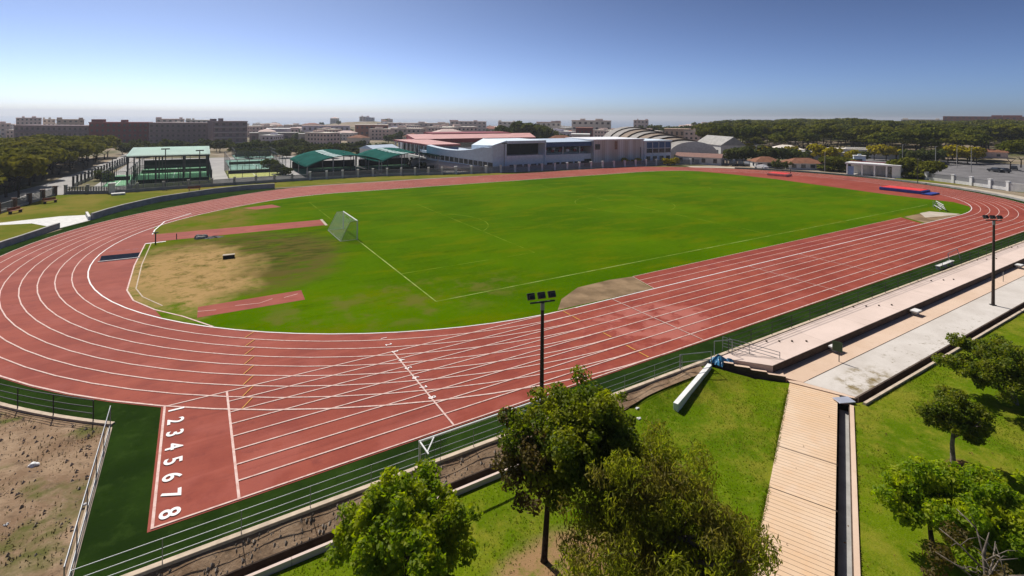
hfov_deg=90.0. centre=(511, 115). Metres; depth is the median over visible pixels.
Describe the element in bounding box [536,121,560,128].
apartment block
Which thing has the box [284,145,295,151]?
broadleaf tree
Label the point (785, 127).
umbrella pine
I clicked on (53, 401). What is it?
curved railing
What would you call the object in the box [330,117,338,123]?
town house
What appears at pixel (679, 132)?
long building
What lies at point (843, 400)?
drain cover
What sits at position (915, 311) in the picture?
concrete block
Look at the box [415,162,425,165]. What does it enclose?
broadleaf tree
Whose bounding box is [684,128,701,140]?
town house
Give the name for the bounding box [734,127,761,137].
umbrella pine
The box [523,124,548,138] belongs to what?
evergreen tree
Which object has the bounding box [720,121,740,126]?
umbrella pine
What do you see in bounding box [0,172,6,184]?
umbrella pine
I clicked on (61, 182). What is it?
pale road
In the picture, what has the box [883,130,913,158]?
umbrella pine
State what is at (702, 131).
umbrella pine
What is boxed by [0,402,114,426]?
curved kerb
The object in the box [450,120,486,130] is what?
apartment block
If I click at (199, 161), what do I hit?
lamp pole
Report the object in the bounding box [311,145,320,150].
broadleaf tree
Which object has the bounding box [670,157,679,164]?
yellowing tree
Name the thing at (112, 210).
bend wall
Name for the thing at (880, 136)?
umbrella pine
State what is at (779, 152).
broadleaf tree
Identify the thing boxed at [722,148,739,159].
broadleaf tree
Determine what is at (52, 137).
umbrella pine
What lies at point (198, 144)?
broadleaf tree
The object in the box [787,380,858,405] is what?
walkway landing
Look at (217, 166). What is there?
court paving
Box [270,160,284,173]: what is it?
broadleaf tree
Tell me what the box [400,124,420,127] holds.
town house
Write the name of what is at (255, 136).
warehouse
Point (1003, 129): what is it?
umbrella pine
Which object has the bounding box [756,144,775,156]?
broadleaf tree
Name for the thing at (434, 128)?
town house
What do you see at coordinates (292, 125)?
town house
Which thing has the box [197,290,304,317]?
runway
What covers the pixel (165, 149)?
lamp pole
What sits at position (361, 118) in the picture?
hill tower
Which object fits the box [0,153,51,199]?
umbrella pine
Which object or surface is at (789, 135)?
umbrella pine
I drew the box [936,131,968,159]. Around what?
umbrella pine
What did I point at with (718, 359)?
blue tarpaulin
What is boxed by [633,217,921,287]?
jump runway
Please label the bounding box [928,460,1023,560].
leafy tree
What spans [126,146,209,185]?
court pavilion
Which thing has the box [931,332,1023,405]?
leafy tree
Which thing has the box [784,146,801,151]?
yellowing tree
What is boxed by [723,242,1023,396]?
terraced stand
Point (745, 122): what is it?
umbrella pine
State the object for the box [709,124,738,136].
umbrella pine
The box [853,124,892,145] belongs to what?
umbrella pine
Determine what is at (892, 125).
umbrella pine
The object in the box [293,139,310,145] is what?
broadleaf tree
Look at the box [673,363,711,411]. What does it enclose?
sloping wall
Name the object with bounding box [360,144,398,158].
blue shed
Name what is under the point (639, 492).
leafy tree
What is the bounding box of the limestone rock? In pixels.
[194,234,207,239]
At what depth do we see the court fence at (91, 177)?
122.42 m
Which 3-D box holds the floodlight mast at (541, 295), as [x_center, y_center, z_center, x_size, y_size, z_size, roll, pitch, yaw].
[1.514,12.934,26.273,1.560,7.705,0.509,1,0,-20]
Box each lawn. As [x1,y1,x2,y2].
[128,171,970,332]
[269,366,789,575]
[854,313,1023,575]
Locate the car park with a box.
[866,159,1023,186]
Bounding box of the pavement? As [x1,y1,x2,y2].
[688,166,1023,198]
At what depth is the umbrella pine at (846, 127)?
266.76 m
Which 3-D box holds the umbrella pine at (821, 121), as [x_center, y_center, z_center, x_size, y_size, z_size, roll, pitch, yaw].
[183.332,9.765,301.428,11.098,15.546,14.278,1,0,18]
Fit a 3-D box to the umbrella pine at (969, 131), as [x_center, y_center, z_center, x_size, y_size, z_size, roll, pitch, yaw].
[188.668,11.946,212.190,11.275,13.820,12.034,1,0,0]
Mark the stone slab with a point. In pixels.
(119, 193)
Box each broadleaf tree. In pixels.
[93,170,111,179]
[102,173,114,181]
[115,142,126,153]
[120,143,131,152]
[128,139,142,143]
[131,140,150,148]
[157,138,170,146]
[168,140,185,146]
[192,142,205,145]
[198,138,211,144]
[206,140,213,148]
[211,139,227,152]
[226,143,235,154]
[227,139,233,150]
[237,147,250,155]
[239,142,251,148]
[245,148,257,156]
[247,141,259,150]
[251,139,266,147]
[260,151,270,157]
[260,158,279,167]
[262,142,276,148]
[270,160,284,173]
[273,139,290,146]
[277,147,288,155]
[279,167,292,174]
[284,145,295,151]
[291,132,297,139]
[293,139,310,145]
[293,145,305,152]
[297,147,310,154]
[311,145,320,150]
[325,144,335,148]
[340,143,349,146]
[342,145,351,150]
[350,141,361,146]
[383,134,393,143]
[393,131,404,139]
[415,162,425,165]
[646,124,663,130]
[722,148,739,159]
[732,146,751,160]
[746,148,763,158]
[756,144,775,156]
[771,159,782,167]
[772,147,790,159]
[781,161,793,167]
[784,148,800,158]
[796,150,810,157]
[859,151,871,158]
[898,149,909,157]
[905,150,924,159]
[917,148,934,160]
[926,149,948,160]
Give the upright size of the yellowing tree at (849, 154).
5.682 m
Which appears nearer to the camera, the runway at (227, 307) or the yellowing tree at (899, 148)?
the runway at (227, 307)
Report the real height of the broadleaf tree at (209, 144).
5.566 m
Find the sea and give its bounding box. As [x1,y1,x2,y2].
[0,116,708,127]
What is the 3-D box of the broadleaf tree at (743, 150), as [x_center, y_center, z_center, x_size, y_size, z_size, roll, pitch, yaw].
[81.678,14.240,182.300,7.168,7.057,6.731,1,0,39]
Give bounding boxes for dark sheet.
[205,236,224,238]
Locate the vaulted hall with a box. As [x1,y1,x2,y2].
[603,127,717,157]
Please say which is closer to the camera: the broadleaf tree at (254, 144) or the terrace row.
the broadleaf tree at (254, 144)
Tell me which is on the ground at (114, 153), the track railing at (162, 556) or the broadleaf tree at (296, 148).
the broadleaf tree at (296, 148)
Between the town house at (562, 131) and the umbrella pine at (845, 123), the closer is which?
the umbrella pine at (845, 123)
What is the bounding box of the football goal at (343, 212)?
[328,211,357,241]
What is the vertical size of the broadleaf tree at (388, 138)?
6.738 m
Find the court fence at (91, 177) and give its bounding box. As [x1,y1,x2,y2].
[72,157,126,185]
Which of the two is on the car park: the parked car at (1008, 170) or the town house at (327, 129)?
the parked car at (1008, 170)
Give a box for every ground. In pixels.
[0,121,1023,367]
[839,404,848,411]
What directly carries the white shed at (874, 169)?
on the ground at (114, 153)
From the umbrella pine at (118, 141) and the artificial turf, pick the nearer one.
the artificial turf
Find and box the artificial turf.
[0,167,1023,575]
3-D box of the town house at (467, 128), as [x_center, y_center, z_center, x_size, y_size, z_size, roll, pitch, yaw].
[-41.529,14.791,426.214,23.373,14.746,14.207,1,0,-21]
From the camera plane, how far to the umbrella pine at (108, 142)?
165.87 m
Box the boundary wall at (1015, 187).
[1010,183,1023,192]
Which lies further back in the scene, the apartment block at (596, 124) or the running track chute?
the apartment block at (596, 124)
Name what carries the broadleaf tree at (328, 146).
on the ground at (114, 153)
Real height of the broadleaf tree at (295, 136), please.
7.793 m
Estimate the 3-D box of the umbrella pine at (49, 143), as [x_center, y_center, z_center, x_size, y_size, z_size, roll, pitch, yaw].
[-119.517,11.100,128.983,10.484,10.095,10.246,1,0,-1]
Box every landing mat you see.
[767,172,791,176]
[879,185,939,195]
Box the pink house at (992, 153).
[966,149,1008,158]
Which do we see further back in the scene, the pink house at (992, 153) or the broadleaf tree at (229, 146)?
the pink house at (992, 153)
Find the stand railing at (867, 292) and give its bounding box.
[728,234,1022,350]
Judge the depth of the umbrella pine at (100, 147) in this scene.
146.96 m
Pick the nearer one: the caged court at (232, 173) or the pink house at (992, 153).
the caged court at (232, 173)
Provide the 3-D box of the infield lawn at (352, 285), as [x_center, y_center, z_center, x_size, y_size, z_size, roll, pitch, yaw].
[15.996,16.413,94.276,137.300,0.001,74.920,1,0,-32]
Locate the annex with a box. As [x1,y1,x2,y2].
[675,152,723,165]
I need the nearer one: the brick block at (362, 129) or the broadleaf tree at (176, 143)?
the broadleaf tree at (176, 143)
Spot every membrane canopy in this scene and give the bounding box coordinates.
[290,149,381,177]
[356,147,440,173]
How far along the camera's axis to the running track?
42.23 m
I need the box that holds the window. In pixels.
[595,144,599,149]
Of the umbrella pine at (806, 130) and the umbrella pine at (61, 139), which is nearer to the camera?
the umbrella pine at (61, 139)
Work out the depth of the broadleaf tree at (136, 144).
186.59 m
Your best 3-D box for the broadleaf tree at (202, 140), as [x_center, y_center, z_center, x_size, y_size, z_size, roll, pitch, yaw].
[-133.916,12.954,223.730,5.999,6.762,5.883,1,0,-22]
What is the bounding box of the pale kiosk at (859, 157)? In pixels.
[852,154,865,160]
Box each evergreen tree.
[494,125,510,131]
[510,120,540,135]
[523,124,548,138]
[537,125,552,138]
[548,130,558,136]
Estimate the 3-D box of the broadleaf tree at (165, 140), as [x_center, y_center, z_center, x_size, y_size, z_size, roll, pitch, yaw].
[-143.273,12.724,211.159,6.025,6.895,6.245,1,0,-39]
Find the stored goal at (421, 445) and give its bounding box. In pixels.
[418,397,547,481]
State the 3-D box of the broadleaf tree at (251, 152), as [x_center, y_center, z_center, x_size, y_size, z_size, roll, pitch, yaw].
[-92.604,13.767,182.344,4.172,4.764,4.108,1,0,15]
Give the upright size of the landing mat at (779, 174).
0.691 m
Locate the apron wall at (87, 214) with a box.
[85,212,90,219]
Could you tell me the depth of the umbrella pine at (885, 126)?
247.50 m
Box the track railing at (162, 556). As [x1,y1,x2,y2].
[71,355,681,575]
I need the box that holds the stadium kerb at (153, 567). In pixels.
[121,241,1023,575]
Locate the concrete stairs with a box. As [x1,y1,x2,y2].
[716,361,785,381]
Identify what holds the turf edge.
on the artificial turf
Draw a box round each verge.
[0,166,669,240]
[896,178,1022,192]
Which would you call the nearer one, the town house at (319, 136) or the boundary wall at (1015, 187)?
the boundary wall at (1015, 187)
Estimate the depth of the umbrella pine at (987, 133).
237.43 m
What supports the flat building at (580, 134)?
on the ground at (114, 153)
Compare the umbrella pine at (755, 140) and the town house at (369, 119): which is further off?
the town house at (369, 119)
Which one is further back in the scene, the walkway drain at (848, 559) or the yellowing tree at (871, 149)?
the yellowing tree at (871, 149)
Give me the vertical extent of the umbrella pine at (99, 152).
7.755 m
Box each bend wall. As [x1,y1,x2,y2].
[0,223,59,248]
[90,183,274,219]
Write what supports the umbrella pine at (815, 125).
on the ground at (114, 153)
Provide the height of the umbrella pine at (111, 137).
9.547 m
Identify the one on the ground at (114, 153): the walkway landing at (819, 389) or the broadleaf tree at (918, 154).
the broadleaf tree at (918, 154)
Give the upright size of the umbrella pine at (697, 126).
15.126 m
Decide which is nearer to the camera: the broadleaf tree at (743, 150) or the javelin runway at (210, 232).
the javelin runway at (210, 232)
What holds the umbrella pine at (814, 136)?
on the ground at (114, 153)
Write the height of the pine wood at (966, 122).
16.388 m
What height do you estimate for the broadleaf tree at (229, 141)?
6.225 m
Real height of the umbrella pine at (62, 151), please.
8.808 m
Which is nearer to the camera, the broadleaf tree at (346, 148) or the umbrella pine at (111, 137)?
the umbrella pine at (111, 137)
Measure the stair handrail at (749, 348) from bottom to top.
1.668 m
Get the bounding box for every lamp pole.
[108,158,116,182]
[161,148,169,186]
[196,150,203,178]
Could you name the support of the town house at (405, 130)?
on the ground at (114, 153)
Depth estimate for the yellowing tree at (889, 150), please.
199.33 m
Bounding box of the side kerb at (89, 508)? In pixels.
[66,427,111,575]
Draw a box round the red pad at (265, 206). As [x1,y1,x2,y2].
[246,205,279,208]
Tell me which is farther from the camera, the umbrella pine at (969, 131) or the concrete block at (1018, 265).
the umbrella pine at (969, 131)
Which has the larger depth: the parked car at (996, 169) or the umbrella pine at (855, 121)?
the umbrella pine at (855, 121)
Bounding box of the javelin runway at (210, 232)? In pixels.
[143,220,324,242]
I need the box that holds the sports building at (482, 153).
[411,138,506,170]
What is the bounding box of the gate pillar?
[108,182,115,193]
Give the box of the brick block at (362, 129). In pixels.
[355,124,387,136]
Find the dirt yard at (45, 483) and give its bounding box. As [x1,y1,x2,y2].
[0,408,107,575]
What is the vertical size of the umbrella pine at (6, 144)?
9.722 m
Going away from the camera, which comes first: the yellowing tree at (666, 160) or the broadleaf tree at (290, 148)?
the yellowing tree at (666, 160)
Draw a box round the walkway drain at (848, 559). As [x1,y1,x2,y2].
[834,402,860,575]
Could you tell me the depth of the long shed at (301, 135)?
305.53 m
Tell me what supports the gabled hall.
on the ground at (114, 153)
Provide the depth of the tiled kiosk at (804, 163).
162.88 m
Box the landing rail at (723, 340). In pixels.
[714,339,732,355]
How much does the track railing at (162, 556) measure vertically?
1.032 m
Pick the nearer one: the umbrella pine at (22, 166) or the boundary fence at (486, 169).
the umbrella pine at (22, 166)
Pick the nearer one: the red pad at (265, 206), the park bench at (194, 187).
the red pad at (265, 206)
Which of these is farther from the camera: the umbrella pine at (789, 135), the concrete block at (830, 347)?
the umbrella pine at (789, 135)
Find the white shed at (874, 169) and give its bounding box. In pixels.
[845,160,903,177]
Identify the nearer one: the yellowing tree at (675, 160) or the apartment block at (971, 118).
the yellowing tree at (675, 160)
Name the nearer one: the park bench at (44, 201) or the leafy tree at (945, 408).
the leafy tree at (945, 408)
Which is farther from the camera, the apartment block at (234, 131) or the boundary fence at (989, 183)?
the apartment block at (234, 131)
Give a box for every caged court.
[101,162,136,186]
[131,165,211,187]
[133,156,209,179]
[224,150,285,169]
[224,158,282,177]
[232,147,274,158]
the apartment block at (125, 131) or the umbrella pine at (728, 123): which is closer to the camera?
the apartment block at (125, 131)
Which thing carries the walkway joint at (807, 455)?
on the ribbed walkway at (805, 529)
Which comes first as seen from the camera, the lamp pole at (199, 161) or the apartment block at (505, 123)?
the lamp pole at (199, 161)
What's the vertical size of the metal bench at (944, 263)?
1.195 m
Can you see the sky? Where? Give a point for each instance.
(652, 60)
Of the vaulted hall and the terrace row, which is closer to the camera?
the vaulted hall
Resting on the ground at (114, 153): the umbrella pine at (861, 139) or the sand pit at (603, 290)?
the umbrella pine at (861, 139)
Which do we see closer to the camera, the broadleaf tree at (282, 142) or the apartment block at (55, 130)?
the broadleaf tree at (282, 142)
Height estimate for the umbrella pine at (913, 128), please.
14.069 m
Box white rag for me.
[27,462,39,467]
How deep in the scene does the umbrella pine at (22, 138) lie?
150.56 m
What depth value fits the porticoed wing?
174.14 m
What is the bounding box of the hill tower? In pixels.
[359,116,368,120]
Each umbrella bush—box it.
[817,155,858,171]
[884,157,947,177]
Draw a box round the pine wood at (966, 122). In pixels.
[702,118,1023,141]
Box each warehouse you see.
[249,132,298,141]
[266,128,290,131]
[827,147,899,158]
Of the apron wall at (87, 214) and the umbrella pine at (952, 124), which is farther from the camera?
the umbrella pine at (952, 124)
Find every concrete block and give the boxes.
[828,344,837,352]
[910,308,921,315]
[1015,263,1023,268]
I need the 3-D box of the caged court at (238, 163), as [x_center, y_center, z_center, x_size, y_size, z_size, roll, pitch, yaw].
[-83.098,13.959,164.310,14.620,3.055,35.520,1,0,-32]
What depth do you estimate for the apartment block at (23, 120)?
436.71 m
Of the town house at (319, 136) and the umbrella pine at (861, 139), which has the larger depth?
the town house at (319, 136)
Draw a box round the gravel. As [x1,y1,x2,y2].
[0,414,531,575]
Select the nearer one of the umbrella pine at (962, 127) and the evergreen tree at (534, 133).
the umbrella pine at (962, 127)
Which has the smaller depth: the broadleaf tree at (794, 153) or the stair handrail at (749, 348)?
the stair handrail at (749, 348)
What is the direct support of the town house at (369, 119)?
on the ground at (114, 153)
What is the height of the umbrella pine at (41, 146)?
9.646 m
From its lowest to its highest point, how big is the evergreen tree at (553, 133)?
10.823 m
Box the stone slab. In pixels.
[111,192,125,195]
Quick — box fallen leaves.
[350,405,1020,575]
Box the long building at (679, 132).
[664,128,695,137]
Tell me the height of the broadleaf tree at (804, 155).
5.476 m
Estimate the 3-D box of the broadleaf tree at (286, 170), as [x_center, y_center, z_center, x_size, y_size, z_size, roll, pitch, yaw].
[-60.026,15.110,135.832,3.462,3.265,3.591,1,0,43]
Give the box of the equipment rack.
[932,201,946,210]
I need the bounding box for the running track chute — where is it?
[147,308,665,532]
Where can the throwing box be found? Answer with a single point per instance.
(228, 256)
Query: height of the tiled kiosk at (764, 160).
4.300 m
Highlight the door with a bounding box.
[848,166,853,174]
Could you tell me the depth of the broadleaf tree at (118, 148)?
203.89 m
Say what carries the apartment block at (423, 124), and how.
on the ground at (114, 153)
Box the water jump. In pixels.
[98,252,139,261]
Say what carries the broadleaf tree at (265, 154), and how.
on the court paving
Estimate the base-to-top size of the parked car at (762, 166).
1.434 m
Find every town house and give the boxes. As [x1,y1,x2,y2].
[6,129,13,137]
[247,124,276,136]
[258,129,275,139]
[260,133,283,142]
[284,123,303,127]
[290,127,298,131]
[305,130,339,143]
[317,127,341,131]
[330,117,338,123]
[339,130,357,140]
[347,135,369,144]
[365,117,374,121]
[369,127,390,139]
[391,126,424,140]
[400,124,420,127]
[426,125,457,131]
[433,129,461,131]
[446,125,477,131]
[557,129,575,135]
[558,126,571,129]
[593,128,609,136]
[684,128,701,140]
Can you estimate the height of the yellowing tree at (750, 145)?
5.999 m
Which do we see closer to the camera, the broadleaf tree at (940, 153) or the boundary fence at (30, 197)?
the boundary fence at (30, 197)
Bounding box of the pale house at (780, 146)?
[772,145,804,158]
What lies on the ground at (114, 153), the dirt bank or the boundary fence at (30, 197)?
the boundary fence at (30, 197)
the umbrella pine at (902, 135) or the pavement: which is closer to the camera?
the pavement
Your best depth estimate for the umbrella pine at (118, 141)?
191.01 m
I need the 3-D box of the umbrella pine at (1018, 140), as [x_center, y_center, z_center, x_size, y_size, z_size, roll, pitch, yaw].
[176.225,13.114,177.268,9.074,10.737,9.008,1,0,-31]
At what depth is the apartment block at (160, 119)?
465.36 m
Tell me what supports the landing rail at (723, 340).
on the concrete stairs
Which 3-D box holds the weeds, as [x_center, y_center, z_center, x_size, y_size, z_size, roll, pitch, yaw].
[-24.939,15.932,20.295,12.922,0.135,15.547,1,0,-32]
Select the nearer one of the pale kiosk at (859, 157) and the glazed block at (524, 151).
the glazed block at (524, 151)
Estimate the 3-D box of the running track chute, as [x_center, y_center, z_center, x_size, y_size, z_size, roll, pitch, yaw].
[-4.379,16.222,31.767,29.160,0.001,10.080,1,0,-32]
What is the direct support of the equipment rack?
on the infield lawn at (352, 285)
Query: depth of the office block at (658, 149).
179.96 m
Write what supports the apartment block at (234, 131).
on the ground at (114, 153)
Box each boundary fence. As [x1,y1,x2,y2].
[0,186,57,213]
[63,173,308,193]
[309,167,454,179]
[454,159,676,173]
[677,158,746,165]
[924,171,1011,190]
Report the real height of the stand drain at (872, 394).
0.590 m
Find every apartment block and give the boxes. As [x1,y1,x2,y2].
[0,121,10,137]
[13,125,88,137]
[16,116,41,124]
[43,117,54,124]
[56,117,84,124]
[88,119,149,142]
[149,122,207,144]
[156,117,184,121]
[186,118,209,121]
[207,118,247,143]
[387,122,448,127]
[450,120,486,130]
[498,120,513,127]
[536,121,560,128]
[571,119,610,130]
[634,119,647,127]
[901,118,941,120]
[943,115,1023,120]
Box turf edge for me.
[60,186,308,228]
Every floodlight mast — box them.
[526,290,555,410]
[982,215,1002,305]
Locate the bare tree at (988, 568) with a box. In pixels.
[918,509,1023,575]
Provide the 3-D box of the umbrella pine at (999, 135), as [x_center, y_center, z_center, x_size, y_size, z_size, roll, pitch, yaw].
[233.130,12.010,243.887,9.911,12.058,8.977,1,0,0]
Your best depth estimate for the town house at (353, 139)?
295.16 m
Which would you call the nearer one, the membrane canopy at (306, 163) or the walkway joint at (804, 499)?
the walkway joint at (804, 499)
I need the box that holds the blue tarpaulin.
[709,354,726,366]
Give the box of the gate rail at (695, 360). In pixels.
[679,351,711,368]
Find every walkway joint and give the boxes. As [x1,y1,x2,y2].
[769,486,837,511]
[779,446,836,464]
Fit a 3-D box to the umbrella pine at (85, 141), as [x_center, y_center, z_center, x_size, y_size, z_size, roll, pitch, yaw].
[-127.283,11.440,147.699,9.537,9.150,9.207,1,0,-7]
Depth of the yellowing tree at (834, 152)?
178.01 m
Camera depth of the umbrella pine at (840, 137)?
233.91 m
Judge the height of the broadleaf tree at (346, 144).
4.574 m
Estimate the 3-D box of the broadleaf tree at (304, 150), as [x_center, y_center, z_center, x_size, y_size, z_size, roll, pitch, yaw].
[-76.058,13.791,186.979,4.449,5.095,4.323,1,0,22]
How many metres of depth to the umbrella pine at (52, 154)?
112.91 m
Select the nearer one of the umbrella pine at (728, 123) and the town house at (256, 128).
the umbrella pine at (728, 123)
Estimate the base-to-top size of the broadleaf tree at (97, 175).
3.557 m
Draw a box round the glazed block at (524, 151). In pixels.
[494,138,545,169]
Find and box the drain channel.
[221,463,517,575]
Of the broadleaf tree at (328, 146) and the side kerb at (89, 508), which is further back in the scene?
the broadleaf tree at (328, 146)
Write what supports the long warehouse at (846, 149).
on the ground at (114, 153)
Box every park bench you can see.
[7,206,21,213]
[42,197,57,203]
[188,186,200,190]
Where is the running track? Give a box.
[0,167,1023,528]
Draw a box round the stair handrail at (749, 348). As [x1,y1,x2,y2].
[722,337,779,357]
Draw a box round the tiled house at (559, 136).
[546,135,568,138]
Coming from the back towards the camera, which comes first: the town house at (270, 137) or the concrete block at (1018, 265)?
the town house at (270, 137)
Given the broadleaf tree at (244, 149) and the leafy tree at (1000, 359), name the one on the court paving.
the broadleaf tree at (244, 149)
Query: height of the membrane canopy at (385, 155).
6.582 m
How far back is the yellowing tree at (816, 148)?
182.59 m
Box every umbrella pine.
[0,141,14,146]
[0,145,48,190]
[0,152,30,196]
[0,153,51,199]
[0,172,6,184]
[9,136,42,140]
[9,140,71,175]
[16,144,57,181]
[22,137,73,173]
[29,150,63,185]
[34,135,67,163]
[42,147,67,179]
[52,150,78,174]
[60,141,95,171]
[66,135,98,163]
[67,135,96,163]
[72,140,91,167]
[75,135,105,161]
[78,143,105,168]
[82,143,107,165]
[86,135,115,157]
[92,138,112,161]
[100,141,116,158]
[105,137,121,156]
[691,122,720,132]
[695,126,719,136]
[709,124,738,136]
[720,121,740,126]
[733,121,752,142]
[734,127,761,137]
[736,123,749,142]
[748,136,764,143]
[751,123,770,144]
[764,122,777,144]
[767,134,787,143]
[768,124,782,144]
[769,131,796,140]
[770,123,796,144]
[787,120,804,143]
[790,133,810,148]
[797,128,823,150]
[805,123,829,143]
[806,133,822,149]
[810,124,844,146]
[813,119,834,142]
[827,119,848,143]
[832,133,856,147]
[834,122,857,144]
[841,125,854,146]
[841,128,862,146]
[849,118,871,144]
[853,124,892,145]
[855,136,870,147]
[863,132,892,142]
[876,124,893,144]
[881,123,895,144]
[883,120,903,145]
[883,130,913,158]
[895,125,906,146]
[898,140,919,149]
[901,126,927,148]
[907,128,938,150]
[914,123,943,149]
[916,139,943,146]
[922,127,951,149]
[935,125,952,144]
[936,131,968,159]
[941,123,958,145]
[947,125,967,144]
[950,128,984,157]
[955,134,992,161]
[956,138,985,159]
[968,124,994,146]
[973,128,989,146]
[989,123,1023,142]
[990,130,1012,143]
[994,140,1023,169]
[1009,129,1023,152]
[1010,139,1023,167]
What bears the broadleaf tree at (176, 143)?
on the ground at (114, 153)
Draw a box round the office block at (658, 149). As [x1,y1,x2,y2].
[643,138,671,163]
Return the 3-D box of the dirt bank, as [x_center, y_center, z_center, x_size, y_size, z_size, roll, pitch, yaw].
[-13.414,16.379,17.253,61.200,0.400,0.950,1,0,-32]
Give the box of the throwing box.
[223,253,234,258]
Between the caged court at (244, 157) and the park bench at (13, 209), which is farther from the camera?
the caged court at (244, 157)
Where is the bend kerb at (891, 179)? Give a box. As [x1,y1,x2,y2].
[735,167,1023,200]
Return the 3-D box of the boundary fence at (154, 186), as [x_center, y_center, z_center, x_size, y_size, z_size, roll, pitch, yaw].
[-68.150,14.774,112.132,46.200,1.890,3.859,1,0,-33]
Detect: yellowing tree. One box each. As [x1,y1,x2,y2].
[661,158,671,164]
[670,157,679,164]
[744,143,755,148]
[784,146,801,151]
[806,143,830,156]
[820,147,843,156]
[843,149,859,158]
[866,145,878,159]
[874,144,896,160]
[889,146,904,158]
[936,146,956,161]
[943,144,973,163]
[958,146,979,163]
[970,147,986,162]
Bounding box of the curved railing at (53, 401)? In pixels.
[0,384,93,420]
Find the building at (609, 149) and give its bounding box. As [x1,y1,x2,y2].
[565,137,644,165]
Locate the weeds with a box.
[0,414,98,573]
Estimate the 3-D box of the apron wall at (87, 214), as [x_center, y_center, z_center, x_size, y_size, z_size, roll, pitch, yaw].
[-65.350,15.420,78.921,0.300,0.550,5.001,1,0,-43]
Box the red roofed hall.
[400,131,535,148]
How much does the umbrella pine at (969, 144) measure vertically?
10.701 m
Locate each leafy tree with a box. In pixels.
[323,458,482,575]
[489,364,643,563]
[551,416,782,575]
[869,454,995,556]
[914,384,997,463]
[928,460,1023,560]
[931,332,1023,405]
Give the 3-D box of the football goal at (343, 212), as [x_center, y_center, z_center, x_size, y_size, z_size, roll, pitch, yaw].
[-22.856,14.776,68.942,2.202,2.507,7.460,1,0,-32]
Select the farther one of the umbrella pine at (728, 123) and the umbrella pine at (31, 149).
the umbrella pine at (728, 123)
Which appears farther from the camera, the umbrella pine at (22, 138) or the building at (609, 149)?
the building at (609, 149)
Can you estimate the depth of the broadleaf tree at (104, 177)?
119.43 m
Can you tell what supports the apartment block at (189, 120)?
on the ground at (114, 153)
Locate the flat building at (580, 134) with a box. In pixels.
[571,133,589,136]
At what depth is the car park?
161.18 m
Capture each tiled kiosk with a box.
[747,156,782,167]
[781,158,825,169]
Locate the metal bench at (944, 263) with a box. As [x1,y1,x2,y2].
[935,249,960,269]
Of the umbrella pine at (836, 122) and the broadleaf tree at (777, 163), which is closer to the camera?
the broadleaf tree at (777, 163)
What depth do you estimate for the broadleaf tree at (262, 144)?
221.16 m
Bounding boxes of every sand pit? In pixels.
[558,277,652,309]
[905,214,959,222]
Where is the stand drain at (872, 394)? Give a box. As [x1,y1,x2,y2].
[853,302,1023,405]
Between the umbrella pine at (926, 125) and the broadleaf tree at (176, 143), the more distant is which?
the umbrella pine at (926, 125)
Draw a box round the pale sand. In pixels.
[920,211,956,217]
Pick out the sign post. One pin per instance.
(837, 346)
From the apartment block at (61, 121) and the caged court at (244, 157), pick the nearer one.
the caged court at (244, 157)
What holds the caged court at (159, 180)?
on the court paving
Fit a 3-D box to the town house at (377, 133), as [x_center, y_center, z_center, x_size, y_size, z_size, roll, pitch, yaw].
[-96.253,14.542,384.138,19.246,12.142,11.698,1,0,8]
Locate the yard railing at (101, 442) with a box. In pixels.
[63,406,110,575]
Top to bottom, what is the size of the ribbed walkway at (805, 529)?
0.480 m
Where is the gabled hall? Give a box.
[698,135,745,159]
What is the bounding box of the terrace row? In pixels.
[301,125,349,132]
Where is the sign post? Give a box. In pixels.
[832,340,842,361]
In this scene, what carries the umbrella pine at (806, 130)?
on the ground at (114, 153)
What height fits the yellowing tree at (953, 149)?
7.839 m
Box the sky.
[0,0,1023,120]
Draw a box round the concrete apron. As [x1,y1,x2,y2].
[0,215,88,227]
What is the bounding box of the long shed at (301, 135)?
[298,133,340,142]
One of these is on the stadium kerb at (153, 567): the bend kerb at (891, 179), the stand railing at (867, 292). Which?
the stand railing at (867, 292)
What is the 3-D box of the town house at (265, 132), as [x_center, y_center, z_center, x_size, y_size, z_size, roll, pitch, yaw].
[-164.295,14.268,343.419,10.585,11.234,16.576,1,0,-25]
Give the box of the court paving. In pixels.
[89,156,469,189]
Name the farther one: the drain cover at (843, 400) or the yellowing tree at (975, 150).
the yellowing tree at (975, 150)
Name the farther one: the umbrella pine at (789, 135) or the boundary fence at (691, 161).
the umbrella pine at (789, 135)
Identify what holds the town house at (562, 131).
on the ground at (114, 153)
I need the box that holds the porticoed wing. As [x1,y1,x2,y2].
[394,139,460,160]
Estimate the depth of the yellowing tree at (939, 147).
195.89 m
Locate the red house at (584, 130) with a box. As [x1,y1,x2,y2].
[576,127,592,136]
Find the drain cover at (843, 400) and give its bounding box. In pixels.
[832,396,855,403]
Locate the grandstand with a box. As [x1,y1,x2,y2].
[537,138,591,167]
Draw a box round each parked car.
[754,164,768,168]
[987,167,1002,171]
[995,168,1011,172]
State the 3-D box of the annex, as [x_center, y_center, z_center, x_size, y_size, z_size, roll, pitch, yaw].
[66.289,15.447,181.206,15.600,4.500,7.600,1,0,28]
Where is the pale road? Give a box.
[0,154,135,208]
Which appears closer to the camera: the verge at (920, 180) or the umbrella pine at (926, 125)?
the verge at (920, 180)
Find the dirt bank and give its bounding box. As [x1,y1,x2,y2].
[143,365,702,575]
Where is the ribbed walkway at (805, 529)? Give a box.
[755,383,839,575]

